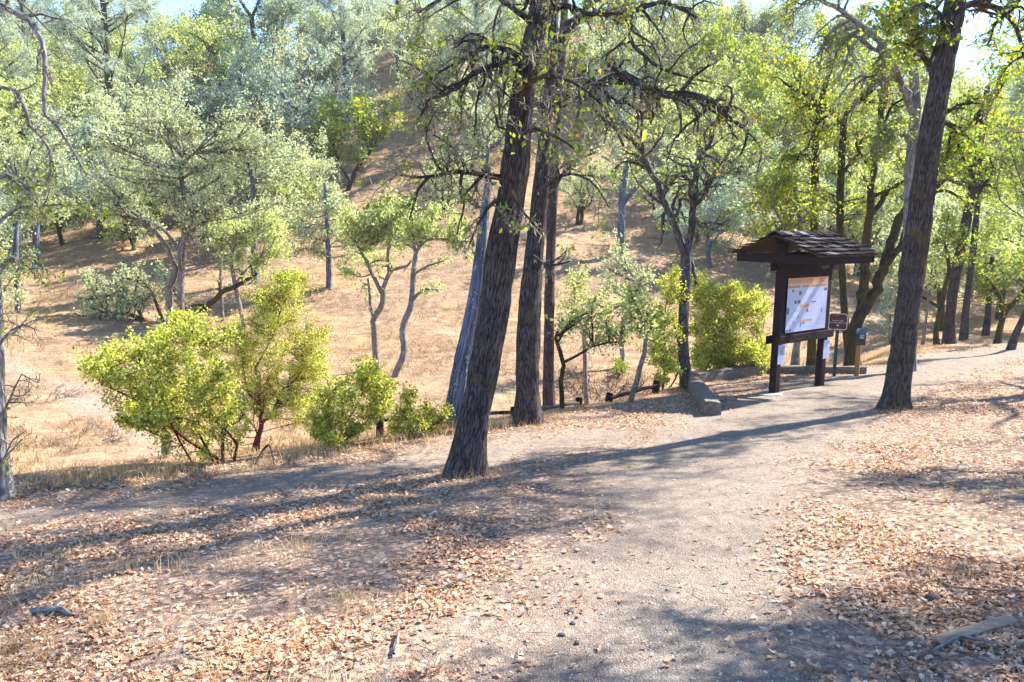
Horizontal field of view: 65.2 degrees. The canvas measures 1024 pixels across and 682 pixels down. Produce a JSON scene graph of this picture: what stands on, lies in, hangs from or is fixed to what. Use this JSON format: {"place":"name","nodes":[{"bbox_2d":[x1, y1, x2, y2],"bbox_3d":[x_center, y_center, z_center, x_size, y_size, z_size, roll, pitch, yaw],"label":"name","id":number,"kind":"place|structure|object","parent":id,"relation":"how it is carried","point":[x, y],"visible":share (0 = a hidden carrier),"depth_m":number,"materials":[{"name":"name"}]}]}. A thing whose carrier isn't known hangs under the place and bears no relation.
{"place":"outdoors","nodes":[
{"label":"outdoors","id":0,"kind":"place"},
{"bbox_2d":[5,356,195,460],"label":"valley path","id":1,"kind":"structure","parent":0,"point":[87,401],"depth_m":22.39,"materials":[{"name":"beige soil"}]},
{"bbox_2d":[0,340,1023,681],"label":"ground","id":2,"kind":"structure","parent":0,"point":[840,490],"depth_m":5.74,"materials":[{"name":"brown soil"}]},
{"bbox_2d":[0,0,121,500],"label":"oak tree","id":3,"kind":"object","parent":2,"relation":"on","point":[8,491],"visible":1,"depth_m":7.43,"materials":[{"name":"green plant"}]},
{"bbox_2d":[349,0,657,478],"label":"oak tree","id":4,"kind":"object","parent":2,"relation":"on","point":[468,451],"visible":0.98,"depth_m":7.24,"materials":[{"name":"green plant"}]},
{"bbox_2d":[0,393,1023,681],"bbox_3d":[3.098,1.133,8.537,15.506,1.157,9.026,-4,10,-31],"label":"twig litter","id":5,"kind":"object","parent":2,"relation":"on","point":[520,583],"visible":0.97,"depth_m":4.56,"materials":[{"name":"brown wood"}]},
{"bbox_2d":[0,367,1023,681],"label":"grass tufts","id":6,"kind":"object","parent":2,"relation":"on","point":[110,619],"visible":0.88,"depth_m":4.89,"materials":[{"name":"plant"}]},
{"bbox_2d":[0,338,1023,681],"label":"fallen leaves","id":7,"kind":"object","parent":2,"relation":"on","point":[32,670],"depth_m":4.87,"materials":[{"name":"brown plant"}]},
{"bbox_2d":[931,615,1017,643],"bbox_3d":[2.194,1.362,3.788,0.509,0.027,0.066,-3,9,-23],"label":"fallen branch","id":8,"kind":"object","parent":7,"relation":"on","point":[986,625],"visible":0.95,"depth_m":3.78,"materials":[{"name":"grey wood"}]},
{"bbox_2d":[598,277,674,402],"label":"oak tree","id":9,"kind":"object","parent":2,"relation":"on","point":[635,304],"visible":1,"depth_m":12.98,"materials":[{"name":"green plant"}]},
{"bbox_2d":[687,376,720,415],"bbox_3d":[3.166,0.890,13.370,0.256,0.615,3.841,2,9,8],"label":"edging timber","id":10,"kind":"object","parent":2,"relation":"on","point":[704,397],"visible":0.87,"depth_m":12.29,"materials":[{"name":"grey wood"}]},
{"bbox_2d":[691,364,767,381],"bbox_3d":[4.532,0.689,16.606,2.304,0.332,0.248,-6,11,-38],"label":"edging timber","id":11,"kind":"object","parent":2,"relation":"on","point":[735,372],"visible":0.77,"depth_m":16.46,"materials":[{"name":"grey wood"}]},
{"bbox_2d":[859,0,1023,410],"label":"oak tree","id":12,"kind":"object","parent":2,"relation":"on","point":[930,154],"visible":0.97,"depth_m":10.85,"materials":[{"name":"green plant"}]},
{"bbox_2d":[970,190,1023,343],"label":"oak tree","id":13,"kind":"object","parent":2,"relation":"on","point":[993,226],"visible":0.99,"depth_m":23.62,"materials":[{"name":"green plant"}]},
{"bbox_2d":[0,27,1023,482],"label":"hillside","id":14,"kind":"structure","parent":0,"point":[348,301],"depth_m":33.06,"materials":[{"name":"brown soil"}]},
{"bbox_2d":[0,208,30,313],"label":"oak tree","id":15,"kind":"object","parent":14,"relation":"on","point":[11,290],"visible":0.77,"depth_m":29.01,"materials":[{"name":"green plant"}]},
{"bbox_2d":[0,0,41,166],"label":"pine tree","id":16,"kind":"object","parent":14,"relation":"on","point":[20,67],"visible":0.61,"depth_m":50.74,"materials":[{"name":"green plant"}]},
{"bbox_2d":[2,0,79,79],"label":"pine tree","id":17,"kind":"object","parent":14,"relation":"on","point":[28,4],"visible":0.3,"depth_m":58.74,"materials":[{"name":"green plant"}]},
{"bbox_2d":[0,116,84,312],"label":"oak tree","id":18,"kind":"object","parent":14,"relation":"on","point":[8,155],"visible":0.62,"depth_m":29.83,"materials":[{"name":"green plant"}]},
{"bbox_2d":[0,27,87,148],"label":"oak tree","id":19,"kind":"object","parent":14,"relation":"on","point":[75,79],"visible":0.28,"depth_m":55.86,"materials":[{"name":"green plant"}]},
{"bbox_2d":[19,105,113,266],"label":"oak tree","id":20,"kind":"object","parent":14,"relation":"on","point":[76,187],"visible":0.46,"depth_m":36.55,"materials":[{"name":"green plant"}]},
{"bbox_2d":[0,65,143,228],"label":"oak tree","id":21,"kind":"object","parent":14,"relation":"on","point":[6,95],"visible":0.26,"depth_m":41.09,"materials":[{"name":"green plant"}]},
{"bbox_2d":[24,55,140,127],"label":"oak tree","id":22,"kind":"object","parent":14,"relation":"on","point":[72,105],"visible":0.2,"depth_m":52.50,"materials":[{"name":"green plant"}]},
{"bbox_2d":[31,4,151,88],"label":"oak tree","id":23,"kind":"object","parent":14,"relation":"on","point":[114,49],"visible":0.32,"depth_m":62.35,"materials":[{"name":"green plant"}]},
{"bbox_2d":[36,0,165,180],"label":"pine tree","id":24,"kind":"object","parent":14,"relation":"on","point":[65,27],"visible":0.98,"depth_m":48.02,"materials":[{"name":"green plant"}]},
{"bbox_2d":[44,142,160,239],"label":"oak tree","id":25,"kind":"object","parent":14,"relation":"on","point":[98,231],"visible":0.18,"depth_m":40.20,"materials":[{"name":"green plant"}]},
{"bbox_2d":[90,181,170,250],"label":"oak tree","id":26,"kind":"object","parent":14,"relation":"on","point":[132,239],"visible":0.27,"depth_m":38.89,"materials":[{"name":"green plant"}]},
{"bbox_2d":[60,63,210,205],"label":"oak tree","id":27,"kind":"object","parent":14,"relation":"on","point":[126,107],"visible":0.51,"depth_m":44.72,"materials":[{"name":"green plant"}]},
{"bbox_2d":[100,132,193,235],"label":"oak tree","id":28,"kind":"object","parent":14,"relation":"on","point":[156,154],"visible":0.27,"depth_m":39.93,"materials":[{"name":"green plant"}]},
{"bbox_2d":[94,50,214,143],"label":"oak tree","id":29,"kind":"object","parent":14,"relation":"on","point":[147,67],"visible":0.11,"depth_m":53.69,"materials":[{"name":"green plant"}]},
{"bbox_2d":[66,254,257,324],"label":"oak tree","id":30,"kind":"object","parent":14,"relation":"on","point":[123,301],"visible":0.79,"depth_m":30.21,"materials":[{"name":"green plant"}]},
{"bbox_2d":[110,26,213,101],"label":"oak tree","id":31,"kind":"object","parent":14,"relation":"on","point":[166,67],"visible":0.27,"depth_m":60.26,"materials":[{"name":"green plant"}]},
{"bbox_2d":[72,303,261,463],"bbox_3d":[-3.938,0.557,9.018,2.122,1.931,1.751,1,8,0],"label":"manzanita shrub","id":32,"kind":"object","parent":14,"relation":"on","point":[157,414],"visible":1,"depth_m":8.85,"materials":[{"name":"green plant"}]},
{"bbox_2d":[80,90,282,458],"bbox_3d":[-6.775,-1.163,16.811,4.254,8.050,1.811,1,8,0],"label":"oak tree","id":33,"kind":"object","parent":14,"relation":"on","point":[228,145],"visible":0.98,"depth_m":16.32,"materials":[{"name":"green plant"}]},
{"bbox_2d":[151,66,266,145],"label":"oak tree","id":34,"kind":"object","parent":14,"relation":"on","point":[219,100],"visible":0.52,"depth_m":49.11,"materials":[{"name":"green plant"}]},
{"bbox_2d":[148,9,276,97],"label":"oak tree","id":35,"kind":"object","parent":14,"relation":"on","point":[199,57],"visible":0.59,"depth_m":57.56,"materials":[{"name":"green plant"}]},
{"bbox_2d":[163,136,290,256],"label":"oak tree","id":36,"kind":"object","parent":14,"relation":"on","point":[224,190],"visible":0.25,"depth_m":36.85,"materials":[{"name":"green plant"}]},
{"bbox_2d":[204,202,299,326],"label":"oak tree","id":37,"kind":"object","parent":14,"relation":"on","point":[273,249],"visible":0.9,"depth_m":30.30,"materials":[{"name":"green plant"}]},
{"bbox_2d":[195,35,311,140],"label":"oak tree","id":38,"kind":"object","parent":14,"relation":"on","point":[246,73],"visible":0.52,"depth_m":52.30,"materials":[{"name":"green plant"}]},
{"bbox_2d":[207,108,317,282],"bbox_3d":[-10.693,-6.073,34.776,4.615,7.647,3.466,4,9,19],"label":"oak tree","id":39,"kind":"object","parent":14,"relation":"on","point":[280,168],"visible":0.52,"depth_m":34.30,"materials":[{"name":"green plant"}]},
{"bbox_2d":[209,0,316,96],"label":"oak tree","id":40,"kind":"object","parent":14,"relation":"on","point":[295,7],"visible":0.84,"depth_m":62.49,"materials":[{"name":"green plant"}]},
{"bbox_2d":[203,0,330,94],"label":"oak tree","id":41,"kind":"object","parent":14,"relation":"on","point":[272,39],"visible":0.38,"depth_m":61.36,"materials":[{"name":"green plant"}]},
{"bbox_2d":[223,147,320,236],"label":"oak tree","id":42,"kind":"object","parent":14,"relation":"on","point":[279,190],"visible":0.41,"depth_m":40.37,"materials":[{"name":"green plant"}]},
{"bbox_2d":[210,255,337,452],"bbox_3d":[-5.186,0.350,17.439,2.923,4.463,2.356,1,8,0],"label":"manzanita shrub","id":43,"kind":"object","parent":14,"relation":"on","point":[265,306],"visible":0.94,"depth_m":17.06,"materials":[{"name":"green plant"}]},
{"bbox_2d":[263,120,362,220],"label":"oak tree","id":44,"kind":"object","parent":14,"relation":"on","point":[319,168],"visible":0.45,"depth_m":42.46,"materials":[{"name":"green plant"}]},
{"bbox_2d":[245,30,383,166],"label":"oak tree","id":45,"kind":"object","parent":14,"relation":"on","point":[270,95],"visible":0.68,"depth_m":48.61,"materials":[{"name":"green plant"}]},
{"bbox_2d":[269,9,376,109],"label":"oak tree","id":46,"kind":"object","parent":14,"relation":"on","point":[326,72],"visible":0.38,"depth_m":57.29,"materials":[{"name":"green plant"}]},
{"bbox_2d":[274,175,377,288],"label":"oak tree","id":47,"kind":"object","parent":14,"relation":"on","point":[326,230],"visible":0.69,"depth_m":34.10,"materials":[{"name":"green plant"}]},
{"bbox_2d":[289,88,404,190],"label":"oak tree","id":48,"kind":"object","parent":14,"relation":"on","point":[363,129],"visible":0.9,"depth_m":46.45,"materials":[{"name":"green plant"}]},
{"bbox_2d":[300,347,400,449],"bbox_3d":[-2.057,0.815,10.201,1.256,1.498,1.661,-2,9,-17],"label":"manzanita shrub","id":49,"kind":"object","parent":14,"relation":"on","point":[368,377],"visible":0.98,"depth_m":10.00,"materials":[{"name":"green plant"}]},
{"bbox_2d":[299,0,404,129],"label":"pine tree","id":50,"kind":"object","parent":14,"relation":"on","point":[352,17],"visible":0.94,"depth_m":53.79,"materials":[{"name":"green plant"}]},
{"bbox_2d":[330,180,419,369],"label":"oak tree","id":51,"kind":"object","parent":14,"relation":"on","point":[380,226],"visible":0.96,"depth_m":24.93,"materials":[{"name":"green plant"}]},
{"bbox_2d":[338,0,440,87],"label":"oak tree","id":52,"kind":"object","parent":14,"relation":"on","point":[391,29],"visible":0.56,"depth_m":58.37,"materials":[{"name":"green plant"}]},
{"bbox_2d":[383,381,455,438],"bbox_3d":[-1.270,0.955,10.752,1.088,0.995,1.575,1,8,0],"label":"manzanita shrub","id":53,"kind":"object","parent":14,"relation":"on","point":[411,421],"visible":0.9,"depth_m":10.69,"materials":[{"name":"green plant"}]},
{"bbox_2d":[389,35,464,131],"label":"oak tree","id":54,"kind":"object","parent":14,"relation":"on","point":[419,91],"visible":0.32,"depth_m":53.03,"materials":[{"name":"green plant"}]},
{"bbox_2d":[389,194,473,377],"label":"oak tree","id":55,"kind":"object","parent":14,"relation":"on","point":[410,238],"visible":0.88,"depth_m":24.26,"materials":[{"name":"green plant"}]},
{"bbox_2d":[410,146,481,219],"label":"oak tree","id":56,"kind":"object","parent":14,"relation":"on","point":[441,190],"visible":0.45,"depth_m":41.95,"materials":[{"name":"green plant"}]},
{"bbox_2d":[441,167,490,428],"bbox_3d":[-0.662,-0.435,11.010,0.721,3.844,0.408,1,8,0],"label":"dead snag","id":57,"kind":"object","parent":14,"relation":"on","point":[457,384],"visible":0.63,"depth_m":10.95,"materials":[{"name":"grey wood"}]},
{"bbox_2d":[422,0,516,142],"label":"pine tree","id":58,"kind":"object","parent":14,"relation":"on","point":[479,24],"visible":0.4,"depth_m":50.31,"materials":[{"name":"green plant"}]},
{"bbox_2d":[419,0,524,97],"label":"oak tree","id":59,"kind":"object","parent":14,"relation":"on","point":[508,33],"visible":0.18,"depth_m":57.07,"materials":[{"name":"green plant"}]},
{"bbox_2d":[421,63,535,171],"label":"oak tree","id":60,"kind":"object","parent":14,"relation":"on","point":[487,135],"visible":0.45,"depth_m":46.34,"materials":[{"name":"green plant"}]},
{"bbox_2d":[12,305,1023,489],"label":"dry grass","id":61,"kind":"structure","parent":14,"relation":"on","point":[170,461],"depth_m":9.52,"materials":[{"name":"plant"}]},
{"bbox_2d":[376,380,659,436],"bbox_3d":[0.259,1.568,13.404,4.996,1.554,0.669,-1,9,-15],"label":"rail fence","id":62,"kind":"object","parent":14,"relation":"on","point":[654,387],"visible":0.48,"depth_m":13.48,"materials":[{"name":"brown wood"}]},
{"bbox_2d":[488,6,585,120],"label":"oak tree","id":63,"kind":"object","parent":14,"relation":"on","point":[537,91],"visible":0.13,"depth_m":53.24,"materials":[{"name":"green plant"}]},
{"bbox_2d":[542,0,608,411],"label":"oak tree","id":64,"kind":"object","parent":14,"relation":"on","point":[548,394],"visible":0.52,"depth_m":20.57,"materials":[{"name":"brown plant"}]},
{"bbox_2d":[545,294,636,408],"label":"oak tree","id":65,"kind":"object","parent":14,"relation":"on","point":[610,332],"visible":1,"depth_m":12.76,"materials":[{"name":"green plant"}]},
{"bbox_2d":[557,152,628,224],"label":"oak tree","id":66,"kind":"object","parent":14,"relation":"on","point":[581,210],"visible":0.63,"depth_m":40.81,"materials":[{"name":"green plant"}]},
{"bbox_2d":[556,262,637,404],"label":"oak tree","id":67,"kind":"object","parent":14,"relation":"on","point":[574,291],"visible":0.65,"depth_m":21.40,"materials":[{"name":"green plant"}]},
{"bbox_2d":[569,23,637,103],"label":"oak tree","id":68,"kind":"object","parent":14,"relation":"on","point":[613,53],"visible":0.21,"depth_m":56.34,"materials":[{"name":"green plant"}]},
{"bbox_2d":[554,356,652,401],"bbox_3d":[2.576,1.175,22.602,3.384,1.852,3.225,1,8,0],"label":"dry brush","id":69,"kind":"object","parent":14,"relation":"on","point":[589,390],"visible":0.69,"depth_m":22.40,"materials":[{"name":"brown plant"}]},
{"bbox_2d":[593,228,658,366],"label":"oak tree","id":70,"kind":"object","parent":14,"relation":"on","point":[623,263],"visible":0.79,"depth_m":24.91,"materials":[{"name":"green plant"}]},
{"bbox_2d":[589,114,696,253],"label":"oak tree","id":71,"kind":"object","parent":14,"relation":"on","point":[643,182],"visible":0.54,"depth_m":36.73,"materials":[{"name":"green plant"}]},
{"bbox_2d":[512,0,780,425],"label":"oak tree","id":72,"kind":"object","parent":14,"relation":"on","point":[527,406],"visible":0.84,"depth_m":10.14,"materials":[{"name":"green plant"}]},
{"bbox_2d":[599,1,716,117],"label":"oak tree","id":73,"kind":"object","parent":14,"relation":"on","point":[632,59],"visible":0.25,"depth_m":55.84,"materials":[{"name":"green plant"}]},
{"bbox_2d":[644,259,694,389],"bbox_3d":[2.969,-0.259,15.256,1.023,2.682,1.783,4,9,18],"label":"manzanita shrub","id":74,"kind":"object","parent":14,"relation":"on","point":[660,354],"visible":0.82,"depth_m":14.87,"materials":[{"name":"green plant"}]},
{"bbox_2d":[580,0,768,387],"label":"oak tree","id":75,"kind":"object","parent":14,"relation":"on","point":[688,272],"visible":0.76,"depth_m":14.44,"materials":[{"name":"green plant"}]},
{"bbox_2d":[626,47,771,173],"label":"oak tree","id":76,"kind":"object","parent":14,"relation":"on","point":[672,104],"visible":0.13,"depth_m":48.95,"materials":[{"name":"green plant"}]},
{"bbox_2d":[649,167,761,267],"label":"oak tree","id":77,"kind":"object","parent":14,"relation":"on","point":[723,202],"visible":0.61,"depth_m":35.27,"materials":[{"name":"green plant"}]},
{"bbox_2d":[682,20,762,87],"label":"oak tree","id":78,"kind":"object","parent":14,"relation":"on","point":[730,43],"visible":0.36,"depth_m":59.90,"materials":[{"name":"green plant"}]},
{"bbox_2d":[675,263,773,384],"bbox_3d":[4.693,-0.268,17.145,2.364,2.809,1.951,1,8,0],"label":"manzanita shrub","id":79,"kind":"object","parent":14,"relation":"on","point":[729,350],"visible":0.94,"depth_m":16.72,"materials":[{"name":"green plant"}]},
{"bbox_2d":[658,91,801,222],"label":"oak tree","id":80,"kind":"object","parent":14,"relation":"on","point":[733,155],"visible":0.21,"depth_m":41.42,"materials":[{"name":"green plant"}]},
{"bbox_2d":[716,0,800,61],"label":"oak tree","id":81,"kind":"object","parent":14,"relation":"on","point":[747,23],"visible":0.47,"depth_m":67.47,"materials":[{"name":"green plant"}]},
{"bbox_2d":[670,46,849,190],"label":"oak tree","id":82,"kind":"object","parent":14,"relation":"on","point":[775,103],"visible":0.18,"depth_m":44.76,"materials":[{"name":"green plant"}]},
{"bbox_2d":[725,161,830,364],"bbox_3d":[5.827,-1.567,18.280,2.502,5.045,1.898,1,8,0],"label":"oak tree","id":83,"kind":"object","parent":14,"relation":"on","point":[783,181],"visible":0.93,"depth_m":18.06,"materials":[{"name":"green plant"}]},
{"bbox_2d":[729,29,837,145],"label":"oak tree","id":84,"kind":"object","parent":14,"relation":"on","point":[756,89],"visible":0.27,"depth_m":51.19,"materials":[{"name":"green plant"}]},
{"bbox_2d":[723,145,852,277],"bbox_3d":[12.030,-5.666,35.731,4.812,5.932,6.876,0,9,-5],"label":"oak tree","id":85,"kind":"object","parent":14,"relation":"on","point":[769,217],"visible":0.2,"depth_m":35.60,"materials":[{"name":"green plant"}]},
{"bbox_2d":[750,0,828,71],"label":"oak tree","id":86,"kind":"object","parent":14,"relation":"on","point":[805,21],"visible":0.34,"depth_m":69.28,"materials":[{"name":"green plant"}]},
{"bbox_2d":[732,19,856,365],"bbox_3d":[6.763,-3.328,19.509,3.414,8.978,2.420,1,8,0],"label":"oak tree","id":87,"kind":"object","parent":14,"relation":"on","point":[790,156],"visible":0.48,"depth_m":19.27,"materials":[{"name":"green plant"}]},
{"bbox_2d":[735,139,891,225],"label":"oak tree","id":88,"kind":"object","parent":14,"relation":"on","point":[834,183],"visible":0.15,"depth_m":37.63,"materials":[{"name":"green plant"}]},
{"bbox_2d":[760,37,895,353],"bbox_3d":[7.373,-3.051,19.008,3.209,7.887,2.583,1,8,0],"label":"oak tree","id":89,"kind":"object","parent":14,"relation":"on","point":[842,166],"visible":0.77,"depth_m":18.61,"materials":[{"name":"green plant"}]},
{"bbox_2d":[822,143,966,276],"bbox_3d":[16.764,-5.881,37.429,5.733,6.520,6.811,-1,9,-12],"label":"oak tree","id":90,"kind":"object","parent":14,"relation":"on","point":[889,180],"visible":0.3,"depth_m":36.67,"materials":[{"name":"green plant"}]},
{"bbox_2d":[846,182,987,301],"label":"oak tree","id":91,"kind":"object","parent":14,"relation":"on","point":[881,248],"visible":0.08,"depth_m":33.56,"materials":[{"name":"green plant"}]},
{"bbox_2d":[841,14,1023,365],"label":"oak tree","id":92,"kind":"object","parent":14,"relation":"on","point":[867,301],"visible":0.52,"depth_m":17.26,"materials":[{"name":"green plant"}]},
{"bbox_2d":[871,183,1018,330],"bbox_3d":[15.777,-2.926,29.440,6.140,5.898,4.610,-4,10,-29],"label":"oak tree","id":93,"kind":"object","parent":14,"relation":"on","point":[896,261],"visible":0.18,"depth_m":29.42,"materials":[{"name":"green plant"}]},
{"bbox_2d":[927,197,981,344],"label":"oak tree","id":94,"kind":"object","parent":14,"relation":"on","point":[953,233],"visible":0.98,"depth_m":23.41,"materials":[{"name":"green plant"}]},
{"bbox_2d":[938,86,1023,343],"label":"oak tree","id":95,"kind":"object","parent":14,"relation":"on","point":[949,324],"visible":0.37,"depth_m":23.50,"materials":[{"name":"green plant"}]},
{"bbox_2d":[951,237,1017,336],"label":"oak tree","id":96,"kind":"object","parent":14,"relation":"on","point":[986,327],"visible":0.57,"depth_m":27.50,"materials":[{"name":"green plant"}]},
{"bbox_2d":[954,128,1023,340],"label":"oak tree","id":97,"kind":"object","parent":14,"relation":"on","point":[964,328],"visible":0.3,"depth_m":24.94,"materials":[{"name":"green plant"}]},
{"bbox_2d":[977,206,1023,293],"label":"oak tree","id":98,"kind":"object","parent":14,"relation":"on","point":[1008,233],"visible":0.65,"depth_m":26.95,"materials":[{"name":"green plant"}]},
{"bbox_2d":[985,59,1023,192],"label":"tree","id":99,"kind":"object","parent":14,"relation":"on","point":[1017,93],"visible":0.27,"depth_m":47.84,"materials":[{"name":"green plant"}]},
{"bbox_2d":[0,345,1023,681],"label":"dirt path","id":100,"kind":"structure","parent":0,"point":[764,419],"depth_m":5.41,"materials":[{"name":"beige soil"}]},
{"bbox_2d":[728,231,883,392],"bbox_3d":[5.064,-0.350,14.019,2.018,3.130,1.788,-6,11,-39],"label":"information kiosk","id":101,"kind":"object","parent":100,"relation":"on","point":[803,282],"visible":0.99,"depth_m":13.68,"materials":[{"name":"brown wood"}]},
{"bbox_2d":[769,0,934,371],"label":"oak tree","id":102,"kind":"object","parent":100,"relation":"on","point":[912,100],"visible":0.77,"depth_m":15.38,"materials":[{"name":"green plant"}]},
{"bbox_2d":[983,93,1023,349],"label":"oak tree","id":103,"kind":"object","parent":100,"relation":"on","point":[1013,340],"visible":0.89,"depth_m":20.75,"materials":[{"name":"green plant"}]},
{"bbox_2d":[10,0,1023,93],"label":"sky","id":104,"kind":"structure","parent":0,"point":[963,56],"materials":[{"name":"white"}]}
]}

